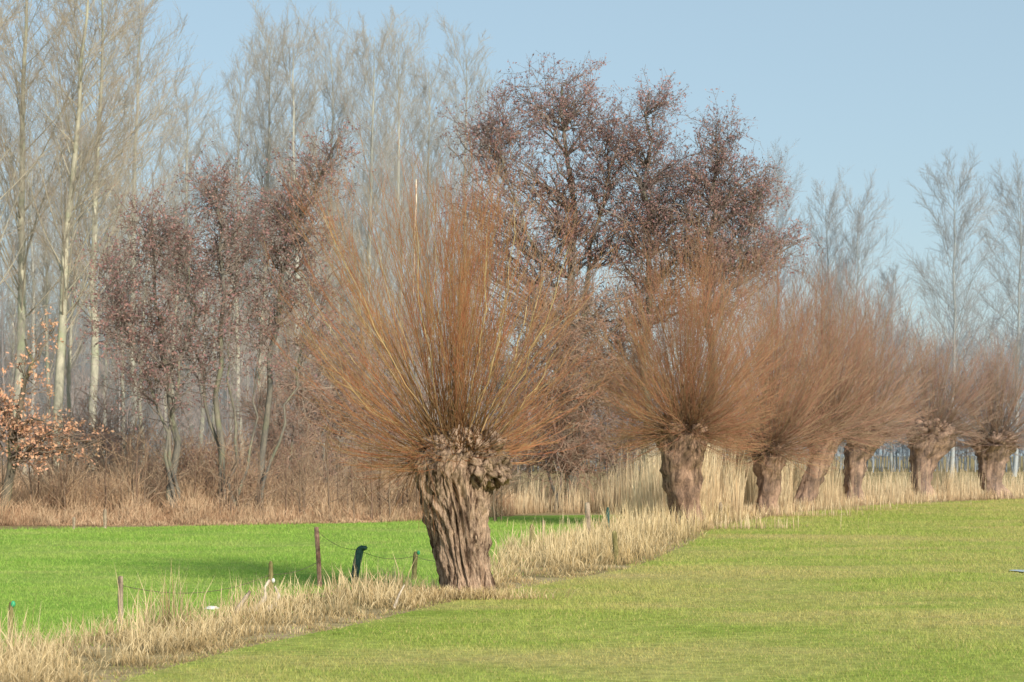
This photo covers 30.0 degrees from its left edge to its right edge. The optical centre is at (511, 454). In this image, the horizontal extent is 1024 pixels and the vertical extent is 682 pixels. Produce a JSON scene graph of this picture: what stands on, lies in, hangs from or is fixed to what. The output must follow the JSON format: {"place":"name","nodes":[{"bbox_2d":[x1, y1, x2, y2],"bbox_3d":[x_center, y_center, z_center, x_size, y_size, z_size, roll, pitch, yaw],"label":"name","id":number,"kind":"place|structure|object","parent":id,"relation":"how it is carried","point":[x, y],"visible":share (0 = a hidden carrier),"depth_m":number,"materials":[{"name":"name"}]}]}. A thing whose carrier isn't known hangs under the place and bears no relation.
{"place":"outdoors","nodes":[
{"label":"outdoors","id":0,"kind":"place"},
{"bbox_2d":[0,515,624,655],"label":"meadow","id":1,"kind":"structure","parent":0,"point":[396,555],"depth_m":31.45,"materials":[{"name":"green plant"}]},
{"bbox_2d":[0,456,1023,681],"bbox_3d":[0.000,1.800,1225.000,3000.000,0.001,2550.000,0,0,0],"label":"ground","id":2,"kind":"structure","parent":0,"point":[537,578],"depth_m":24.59,"materials":[{"name":"beige plant"}]},
{"bbox_2d":[8,601,15,639],"bbox_3d":[-4.719,1.615,18.030,0.071,0.470,0.045,0,0,18],"label":"fence post","id":3,"kind":"object","parent":2,"relation":"on","point":[12,604],"visible":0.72,"depth_m":18.02,"materials":[{"name":"brown wood"}]},
{"bbox_2d":[1,281,30,398],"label":"slim tree","id":4,"kind":"object","parent":2,"relation":"on","point":[14,316],"visible":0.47,"depth_m":111.64,"materials":[{"name":"grey plant"}]},
{"bbox_2d":[4,230,46,477],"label":"slim tree","id":5,"kind":"object","parent":2,"relation":"on","point":[28,301],"visible":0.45,"depth_m":92.51,"materials":[{"name":"grey plant"}]},
{"bbox_2d":[5,122,76,470],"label":"poplar tree","id":6,"kind":"object","parent":2,"relation":"on","point":[32,266],"visible":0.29,"depth_m":149.96,"materials":[{"name":"grey plant"}]},
{"bbox_2d":[0,0,85,301],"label":"poplar tree","id":7,"kind":"object","parent":2,"relation":"on","point":[6,21],"visible":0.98,"depth_m":78.72,"materials":[{"name":"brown plant"}]},
{"bbox_2d":[26,216,67,479],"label":"slim tree","id":8,"kind":"object","parent":2,"relation":"on","point":[46,353],"visible":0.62,"depth_m":102.04,"materials":[{"name":"grey plant"}]},
{"bbox_2d":[0,305,114,514],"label":"oak tree","id":9,"kind":"object","parent":2,"relation":"on","point":[15,455],"visible":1,"depth_m":49.89,"materials":[{"name":"brown plant"}]},
{"bbox_2d":[44,218,91,461],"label":"slim tree","id":10,"kind":"object","parent":2,"relation":"on","point":[68,367],"visible":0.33,"depth_m":95.77,"materials":[{"name":"grey plant"}]},
{"bbox_2d":[0,0,144,479],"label":"poplar tree","id":11,"kind":"object","parent":2,"relation":"on","point":[21,282],"visible":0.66,"depth_m":84.06,"materials":[{"name":"grey plant"}]},
{"bbox_2d":[72,517,75,528],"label":"fence post","id":12,"kind":"object","parent":2,"relation":"on","point":[74,522],"visible":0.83,"depth_m":45.91,"materials":[{"name":"grey wood"}]},
{"bbox_2d":[0,0,177,474],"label":"poplar tree","id":13,"kind":"object","parent":2,"relation":"on","point":[68,223],"visible":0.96,"depth_m":79.98,"materials":[{"name":"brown plant"}]},
{"bbox_2d":[88,280,115,464],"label":"slim tree","id":14,"kind":"object","parent":2,"relation":"on","point":[106,364],"visible":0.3,"depth_m":119.32,"materials":[{"name":"grey plant"}]},
{"bbox_2d":[103,509,106,527],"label":"fence post","id":15,"kind":"object","parent":2,"relation":"on","point":[104,518],"visible":0.88,"depth_m":46.45,"materials":[{"name":"grey wood"}]},
{"bbox_2d":[0,0,213,473],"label":"poplar tree","id":16,"kind":"object","parent":2,"relation":"on","point":[94,372],"visible":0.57,"depth_m":91.79,"materials":[{"name":"grey plant"}]},
{"bbox_2d":[23,379,197,493],"bbox_3d":[-12.630,0.244,59.880,5.700,5.125,4.302,0,0,0],"label":"bare shrub","id":17,"kind":"object","parent":2,"relation":"on","point":[113,439],"visible":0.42,"depth_m":59.70,"materials":[{"name":"brown plant"}]},
{"bbox_2d":[88,163,144,450],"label":"poplar tree","id":18,"kind":"object","parent":2,"relation":"on","point":[114,287],"visible":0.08,"depth_m":139.53,"materials":[{"name":"grey plant"}]},
{"bbox_2d":[118,576,122,623],"bbox_3d":[-4.139,1.565,20.205,0.062,0.569,0.051,0,0,0],"label":"fence post","id":19,"kind":"object","parent":2,"relation":"on","point":[120,584],"visible":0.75,"depth_m":20.18,"materials":[{"name":"brown wood"}]},
{"bbox_2d":[105,246,138,452],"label":"slim tree","id":20,"kind":"object","parent":2,"relation":"on","point":[123,397],"visible":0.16,"depth_m":103.72,"materials":[{"name":"grey plant"}]},
{"bbox_2d":[52,0,226,455],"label":"poplar tree","id":21,"kind":"object","parent":2,"relation":"on","point":[140,38],"visible":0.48,"depth_m":110.22,"materials":[{"name":"grey plant"}]},
{"bbox_2d":[123,254,162,463],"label":"slim tree","id":22,"kind":"object","parent":2,"relation":"on","point":[140,405],"visible":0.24,"depth_m":101.89,"materials":[{"name":"grey plant"}]},
{"bbox_2d":[147,315,178,459],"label":"slim tree","id":23,"kind":"object","parent":2,"relation":"on","point":[160,386],"visible":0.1,"depth_m":118.88,"materials":[{"name":"grey plant"}]},
{"bbox_2d":[65,170,266,515],"bbox_3d":[-9.741,-2.915,51.986,5.152,9.585,3.912,0,0,18],"label":"alder tree","id":24,"kind":"object","parent":2,"relation":"on","point":[164,365],"visible":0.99,"depth_m":51.94,"materials":[{"name":"brown plant"}]},
{"bbox_2d":[151,233,195,418],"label":"slim tree","id":25,"kind":"object","parent":2,"relation":"on","point":[175,297],"visible":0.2,"depth_m":99.62,"materials":[{"name":"grey plant"}]},
{"bbox_2d":[160,170,229,442],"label":"poplar tree","id":26,"kind":"object","parent":2,"relation":"on","point":[177,275],"visible":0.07,"depth_m":149.63,"materials":[{"name":"grey plant"}]},
{"bbox_2d":[138,60,256,462],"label":"poplar tree","id":27,"kind":"object","parent":2,"relation":"on","point":[181,142],"visible":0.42,"depth_m":127.88,"materials":[{"name":"grey plant"}]},
{"bbox_2d":[182,245,221,465],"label":"slim tree","id":28,"kind":"object","parent":2,"relation":"on","point":[203,411],"visible":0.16,"depth_m":99.72,"materials":[{"name":"grey plant"}]},
{"bbox_2d":[132,407,273,503],"bbox_3d":[-9.438,0.547,55.985,4.945,4.021,3.497,0,0,0],"label":"bare shrub","id":29,"kind":"object","parent":2,"relation":"on","point":[185,451],"visible":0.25,"depth_m":55.76,"materials":[{"name":"brown plant"}]},
{"bbox_2d":[202,264,226,441],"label":"slim tree","id":30,"kind":"object","parent":2,"relation":"on","point":[213,351],"visible":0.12,"depth_m":108.33,"materials":[{"name":"grey plant"}]},
{"bbox_2d":[144,138,300,509],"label":"alder tree","id":31,"kind":"object","parent":2,"relation":"on","point":[220,244],"visible":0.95,"depth_m":52.75,"materials":[{"name":"brown plant"}]},
{"bbox_2d":[211,289,248,463],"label":"slim tree","id":32,"kind":"object","parent":2,"relation":"on","point":[231,376],"visible":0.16,"depth_m":97.59,"materials":[{"name":"grey plant"}]},
{"bbox_2d":[215,205,266,467],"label":"slim tree","id":33,"kind":"object","parent":2,"relation":"on","point":[237,356],"visible":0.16,"depth_m":88.12,"materials":[{"name":"grey plant"}]},
{"bbox_2d":[231,590,250,616],"bbox_3d":[-2.949,1.656,20.678,0.266,0.370,0.070,0,0,-30],"label":"broken board","id":34,"kind":"object","parent":2,"relation":"on","point":[248,594],"visible":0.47,"depth_m":20.68,"materials":[{"name":"brown wood"}]},
{"bbox_2d":[168,24,315,453],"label":"poplar tree","id":35,"kind":"object","parent":2,"relation":"on","point":[238,97],"visible":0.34,"depth_m":134.76,"materials":[{"name":"grey plant"}]},
{"bbox_2d":[219,183,271,459],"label":"poplar tree","id":36,"kind":"object","parent":2,"relation":"on","point":[246,306],"visible":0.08,"depth_m":150.03,"materials":[{"name":"grey plant"}]},
{"bbox_2d":[0,39,511,474],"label":"misty treetops","id":37,"kind":"object","parent":2,"relation":"on","point":[57,313],"visible":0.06,"depth_m":158.44,"materials":[{"name":"grey plant"}]},
{"bbox_2d":[250,579,270,610],"bbox_3d":[-2.884,1.641,21.840,0.331,0.418,0.099,0,0,-39],"label":"bleached branch","id":38,"kind":"object","parent":2,"relation":"on","point":[267,582],"visible":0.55,"depth_m":21.86,"materials":[{"name":"brown wood"}]},
{"bbox_2d":[245,236,276,471],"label":"slim tree","id":39,"kind":"object","parent":2,"relation":"on","point":[264,269],"visible":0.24,"depth_m":94.64,"materials":[{"name":"grey plant"}]},
{"bbox_2d":[0,406,525,520],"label":"brambles","id":40,"kind":"object","parent":2,"relation":"on","point":[301,477],"visible":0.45,"depth_m":52.98,"materials":[{"name":"brown plant"}]},
{"bbox_2d":[0,446,531,525],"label":"undergrowth","id":41,"kind":"object","parent":2,"relation":"on","point":[196,511],"visible":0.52,"depth_m":51.55,"materials":[{"name":"beige plant"}]},
{"bbox_2d":[268,561,274,599],"bbox_3d":[-2.982,1.585,23.721,0.090,0.531,0.052,0,0,20],"label":"fence post","id":42,"kind":"object","parent":2,"relation":"on","point":[272,579],"visible":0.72,"depth_m":23.70,"materials":[{"name":"brown wood"}]},
{"bbox_2d":[125,575,268,593],"bbox_3d":[-3.567,1.484,21.965,0.007,0.214,3.702,0,0,18],"label":"fence wire","id":43,"kind":"object","parent":42,"relation":"attached to","point":[196,592],"visible":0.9,"depth_m":21.94,"materials":[{"name":"grey metal"}]},
{"bbox_2d":[264,586,279,608],"bbox_3d":[-2.770,1.682,21.930,0.238,0.338,0.116,0,0,-45],"label":"bleached branch","id":44,"kind":"object","parent":2,"relation":"on","point":[278,594],"visible":0.4,"depth_m":21.97,"materials":[{"name":"brown wood"}]},
{"bbox_2d":[186,0,359,466],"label":"poplar tree","id":45,"kind":"object","parent":2,"relation":"on","point":[267,143],"visible":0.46,"depth_m":117.21,"materials":[{"name":"grey plant"}]},
{"bbox_2d":[251,193,301,408],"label":"poplar tree","id":46,"kind":"object","parent":2,"relation":"on","point":[282,314],"visible":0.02,"depth_m":144.91,"materials":[{"name":"grey plant"}]},
{"bbox_2d":[259,261,295,457],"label":"slim tree","id":47,"kind":"object","parent":2,"relation":"on","point":[279,334],"visible":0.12,"depth_m":103.50,"materials":[{"name":"grey plant"}]},
{"bbox_2d":[0,228,561,476],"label":"thicket","id":48,"kind":"object","parent":2,"relation":"on","point":[194,420],"visible":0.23,"depth_m":91.38,"materials":[{"name":"brown plant"}]},
{"bbox_2d":[220,360,350,490],"bbox_3d":[-7.207,-0.298,59.980,4.412,5.481,3.960,0,0,0],"label":"bare shrub","id":49,"kind":"object","parent":2,"relation":"on","point":[279,426],"visible":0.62,"depth_m":59.95,"materials":[{"name":"brown plant"}]},
{"bbox_2d":[275,240,303,439],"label":"slim tree","id":50,"kind":"object","parent":2,"relation":"on","point":[286,329],"visible":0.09,"depth_m":117.60,"materials":[{"name":"grey plant"}]},
{"bbox_2d":[217,117,375,508],"bbox_3d":[-6.065,-3.868,53.995,4.450,11.504,4.004,0,0,0],"label":"alder tree","id":51,"kind":"object","parent":2,"relation":"on","point":[286,236],"visible":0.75,"depth_m":53.93,"materials":[{"name":"brown plant"}]},
{"bbox_2d":[284,282,313,464],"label":"slim tree","id":52,"kind":"object","parent":2,"relation":"on","point":[300,331],"visible":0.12,"depth_m":99.93,"materials":[{"name":"grey plant"}]},
{"bbox_2d":[233,0,373,440],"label":"poplar tree","id":53,"kind":"object","parent":2,"relation":"on","point":[294,109],"visible":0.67,"depth_m":111.69,"materials":[{"name":"grey plant"}]},
{"bbox_2d":[288,254,324,452],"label":"slim tree","id":54,"kind":"object","parent":2,"relation":"on","point":[309,314],"visible":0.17,"depth_m":96.11,"materials":[{"name":"grey plant"}]},
{"bbox_2d":[314,527,321,586],"bbox_3d":[-2.625,1.413,25.903,0.112,0.873,0.053,0,0,0],"label":"fence post","id":55,"kind":"object","parent":2,"relation":"on","point":[317,548],"visible":0.89,"depth_m":25.88,"materials":[{"name":"brown wood"}]},
{"bbox_2d":[267,0,382,385],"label":"poplar tree","id":56,"kind":"object","parent":2,"relation":"on","point":[324,91],"visible":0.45,"depth_m":124.74,"materials":[{"name":"grey plant"}]},
{"bbox_2d":[310,234,343,428],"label":"slim tree","id":57,"kind":"object","parent":2,"relation":"on","point":[327,272],"visible":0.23,"depth_m":113.38,"materials":[{"name":"grey plant"}]},
{"bbox_2d":[301,185,353,465],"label":"poplar tree","id":58,"kind":"object","parent":2,"relation":"on","point":[323,294],"visible":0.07,"depth_m":139.97,"materials":[{"name":"grey plant"}]},
{"bbox_2d":[239,277,418,492],"bbox_3d":[-5.925,-1.963,62.077,6.315,7.580,4.505,0,0,0],"label":"bare shrub","id":59,"kind":"object","parent":2,"relation":"on","point":[332,407],"visible":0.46,"depth_m":61.80,"materials":[{"name":"brown plant"}]},
{"bbox_2d":[319,255,357,465],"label":"slim tree","id":60,"kind":"object","parent":2,"relation":"on","point":[336,286],"visible":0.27,"depth_m":100.97,"materials":[{"name":"grey plant"}]},
{"bbox_2d":[335,306,359,476],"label":"slim tree","id":61,"kind":"object","parent":2,"relation":"on","point":[350,361],"visible":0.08,"depth_m":118.19,"materials":[{"name":"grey plant"}]},
{"bbox_2d":[350,545,367,581],"bbox_3d":[-2.162,1.563,26.958,0.261,0.573,0.110,0,0,0],"label":"fence post","id":62,"kind":"object","parent":2,"relation":"on","point":[358,556],"visible":0.88,"depth_m":26.92,"materials":[{"name":"teal plastic"}]},
{"bbox_2d":[342,216,384,475],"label":"poplar tree","id":63,"kind":"object","parent":2,"relation":"on","point":[356,302],"visible":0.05,"depth_m":149.81,"materials":[{"name":"grey plant"}]},
{"bbox_2d":[347,233,380,476],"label":"slim tree","id":64,"kind":"object","parent":2,"relation":"on","point":[364,267],"visible":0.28,"depth_m":99.03,"materials":[{"name":"grey plant"}]},
{"bbox_2d":[301,5,435,432],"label":"poplar tree","id":65,"kind":"object","parent":2,"relation":"on","point":[365,53],"visible":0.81,"depth_m":119.79,"materials":[{"name":"grey plant"}]},
{"bbox_2d":[295,284,477,489],"bbox_3d":[-4.224,-1.962,64.086,6.136,7.602,4.456,0,0,0],"label":"bare shrub","id":66,"kind":"object","parent":2,"relation":"on","point":[390,406],"visible":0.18,"depth_m":63.91,"materials":[{"name":"brown plant"}]},
{"bbox_2d":[321,7,467,453],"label":"poplar tree","id":67,"kind":"object","parent":2,"relation":"on","point":[405,121],"visible":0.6,"depth_m":129.61,"materials":[{"name":"grey plant"}]},
{"bbox_2d":[393,585,404,607],"bbox_3d":[-1.331,1.681,22.430,0.176,0.308,0.036,0,0,-44],"label":"leaning stick","id":68,"kind":"object","parent":2,"relation":"on","point":[396,601],"visible":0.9,"depth_m":22.42,"materials":[{"name":"brown wood"}]},
{"bbox_2d":[411,551,419,579],"bbox_3d":[-1.377,1.611,27.332,0.128,0.478,0.065,0,0,9],"label":"fence post","id":69,"kind":"object","parent":2,"relation":"on","point":[414,563],"visible":0.88,"depth_m":27.31,"materials":[{"name":"brown wood"}]},
{"bbox_2d":[382,43,482,412],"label":"poplar tree","id":70,"kind":"object","parent":2,"relation":"on","point":[424,91],"visible":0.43,"depth_m":137.54,"materials":[{"name":"grey plant"}]},
{"bbox_2d":[251,94,649,596],"bbox_3d":[-0.764,-1.316,24.111,4.920,6.332,4.892,0,0,0],"label":"pollard willow","id":71,"kind":"object","parent":2,"relation":"on","point":[458,466],"visible":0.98,"depth_m":23.89,"materials":[{"name":"brown plant"}]},
{"bbox_2d":[405,10,535,367],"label":"poplar tree","id":72,"kind":"object","parent":2,"relation":"on","point":[450,49],"visible":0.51,"depth_m":131.75,"materials":[{"name":"grey plant"}]},
{"bbox_2d":[0,294,1023,471],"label":"distant wood","id":73,"kind":"object","parent":2,"relation":"on","point":[900,450],"visible":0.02,"depth_m":204.37,"materials":[{"name":"plant"}]},
{"bbox_2d":[447,283,591,491],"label":"bare shrub","id":74,"kind":"object","parent":2,"relation":"on","point":[519,464],"visible":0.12,"depth_m":68.76,"materials":[{"name":"brown plant"}]},
{"bbox_2d":[530,524,534,548],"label":"fence post","id":75,"kind":"object","parent":2,"relation":"on","point":[532,527],"visible":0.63,"depth_m":35.40,"materials":[{"name":"brown wood"}]},
{"bbox_2d":[424,51,661,501],"bbox_3d":[0.993,-5.951,63.977,8.226,15.293,5.623,0,0,0],"label":"alder tree","id":76,"kind":"object","parent":2,"relation":"on","point":[563,115],"visible":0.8,"depth_m":63.70,"materials":[{"name":"brown plant"}]},
{"bbox_2d":[455,241,649,511],"bbox_3d":[1.188,-2.330,60.183,6.349,8.924,4.930,0,0,0],"label":"bare shrub","id":77,"kind":"object","parent":2,"relation":"on","point":[575,452],"visible":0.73,"depth_m":59.78,"materials":[{"name":"brown plant"}]},
{"bbox_2d":[585,502,590,532],"bbox_3d":[1.682,1.451,42.247,0.143,0.797,0.099,0,0,0],"label":"fence post","id":78,"kind":"object","parent":2,"relation":"on","point":[587,512],"visible":0.68,"depth_m":42.21,"materials":[{"name":"brown wood"}]},
{"bbox_2d":[606,507,609,528],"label":"fence post","id":79,"kind":"object","parent":2,"relation":"on","point":[608,514],"visible":0.63,"depth_m":44.61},
{"bbox_2d":[612,530,618,563],"bbox_3d":[1.704,1.549,31.475,0.116,0.602,0.074,0,0,0],"label":"fence post","id":80,"kind":"object","parent":2,"relation":"on","point":[615,542],"visible":0.84,"depth_m":31.45,"materials":[{"name":"brown wood"}]},
{"bbox_2d":[542,258,700,492],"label":"bare shrub","id":81,"kind":"object","parent":2,"relation":"on","point":[610,461],"visible":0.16,"depth_m":65.87,"materials":[{"name":"brown plant"}]},
{"bbox_2d":[562,65,723,482],"bbox_3d":[4.469,-5.619,62.929,5.616,14.556,4.660,0,0,0],"label":"alder tree","id":82,"kind":"object","parent":2,"relation":"on","point":[643,181],"visible":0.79,"depth_m":62.87,"materials":[{"name":"brown plant"}]},
{"bbox_2d":[568,201,802,527],"bbox_3d":[4.332,-2.227,46.864,5.912,8.097,5.886,0,0,0],"label":"pollard willow","id":83,"kind":"object","parent":2,"relation":"on","point":[687,430],"visible":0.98,"depth_m":46.35,"materials":[{"name":"brown plant"}]},
{"bbox_2d":[719,502,722,523],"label":"fence post","id":84,"kind":"object","parent":2,"relation":"on","point":[720,507],"visible":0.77,"depth_m":49.04,"materials":[{"name":"brown wood"}]},
{"bbox_2d":[621,87,825,476],"bbox_3d":[6.830,-5.147,62.057,7.067,13.597,4.781,0,0,0],"label":"alder tree","id":85,"kind":"object","parent":2,"relation":"on","point":[721,201],"visible":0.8,"depth_m":61.75,"materials":[{"name":"brown plant"}]},
{"bbox_2d":[491,432,1023,529],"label":"reeds","id":86,"kind":"object","parent":2,"relation":"on","point":[738,495],"visible":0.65,"depth_m":59.50,"materials":[{"name":"beige plant"}]},
{"bbox_2d":[662,207,887,515],"bbox_3d":[7.597,-2.647,56.140,6.826,8.945,6.612,0,0,0],"label":"pollard willow","id":87,"kind":"object","parent":2,"relation":"on","point":[769,480],"visible":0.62,"depth_m":55.67,"materials":[{"name":"brown plant"}]},
{"bbox_2d":[738,136,824,412],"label":"poplar tree","id":88,"kind":"object","parent":2,"relation":"on","point":[782,199],"visible":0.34,"depth_m":189.03,"materials":[{"name":"grey plant"}]},
{"bbox_2d":[726,237,931,508],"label":"pollard willow","id":89,"kind":"object","parent":2,"relation":"on","point":[808,487],"visible":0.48,"depth_m":61.91,"materials":[{"name":"brown plant"}]},
{"bbox_2d":[764,167,895,402],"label":"poplar tree","id":90,"kind":"object","parent":2,"relation":"on","point":[833,203],"visible":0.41,"depth_m":184.71,"materials":[{"name":"grey plant"}]},
{"bbox_2d":[786,165,922,407],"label":"poplar tree","id":91,"kind":"object","parent":2,"relation":"on","point":[858,226],"visible":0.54,"depth_m":179.58,"materials":[{"name":"grey plant"}]},
{"bbox_2d":[787,264,952,502],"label":"pollard willow","id":92,"kind":"object","parent":2,"relation":"on","point":[855,469],"visible":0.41,"depth_m":68.38,"materials":[{"name":"brown plant"}]},
{"bbox_2d":[865,257,922,471],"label":"poplar tree","id":93,"kind":"object","parent":2,"relation":"on","point":[884,277],"visible":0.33,"depth_m":199.50,"materials":[{"name":"grey plant"}]},
{"bbox_2d":[871,306,1016,495],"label":"pollard willow","id":94,"kind":"object","parent":2,"relation":"on","point":[937,443],"visible":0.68,"depth_m":75.36,"materials":[{"name":"brown plant"}]},
{"bbox_2d":[873,139,1023,476],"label":"poplar tree","id":95,"kind":"object","parent":2,"relation":"on","point":[954,250],"visible":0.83,"depth_m":149.63,"materials":[{"name":"grey plant"}]},
{"bbox_2d":[938,324,1023,498],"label":"pollard willow","id":96,"kind":"object","parent":2,"relation":"on","point":[997,451],"visible":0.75,"depth_m":77.06,"materials":[{"name":"brown plant"}]},
{"bbox_2d":[957,150,1023,476],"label":"poplar tree","id":97,"kind":"object","parent":2,"relation":"on","point":[1017,330],"visible":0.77,"depth_m":154.31,"materials":[{"name":"grey plant"}]},
{"bbox_2d":[980,189,1023,379],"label":"poplar tree","id":98,"kind":"object","parent":2,"relation":"on","point":[993,315],"visible":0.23,"depth_m":160.80,"materials":[{"name":"grey plant"}]},
{"bbox_2d":[0,0,1023,455],"label":"sky","id":99,"kind":"structure","parent":0,"point":[858,85],"materials":[{"name":"blue"}]},
{"bbox_2d":[83,498,1023,681],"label":"meadow","id":100,"kind":"structure","parent":0,"point":[642,625],"depth_m":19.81,"materials":[{"name":"green plant"}]}
]}

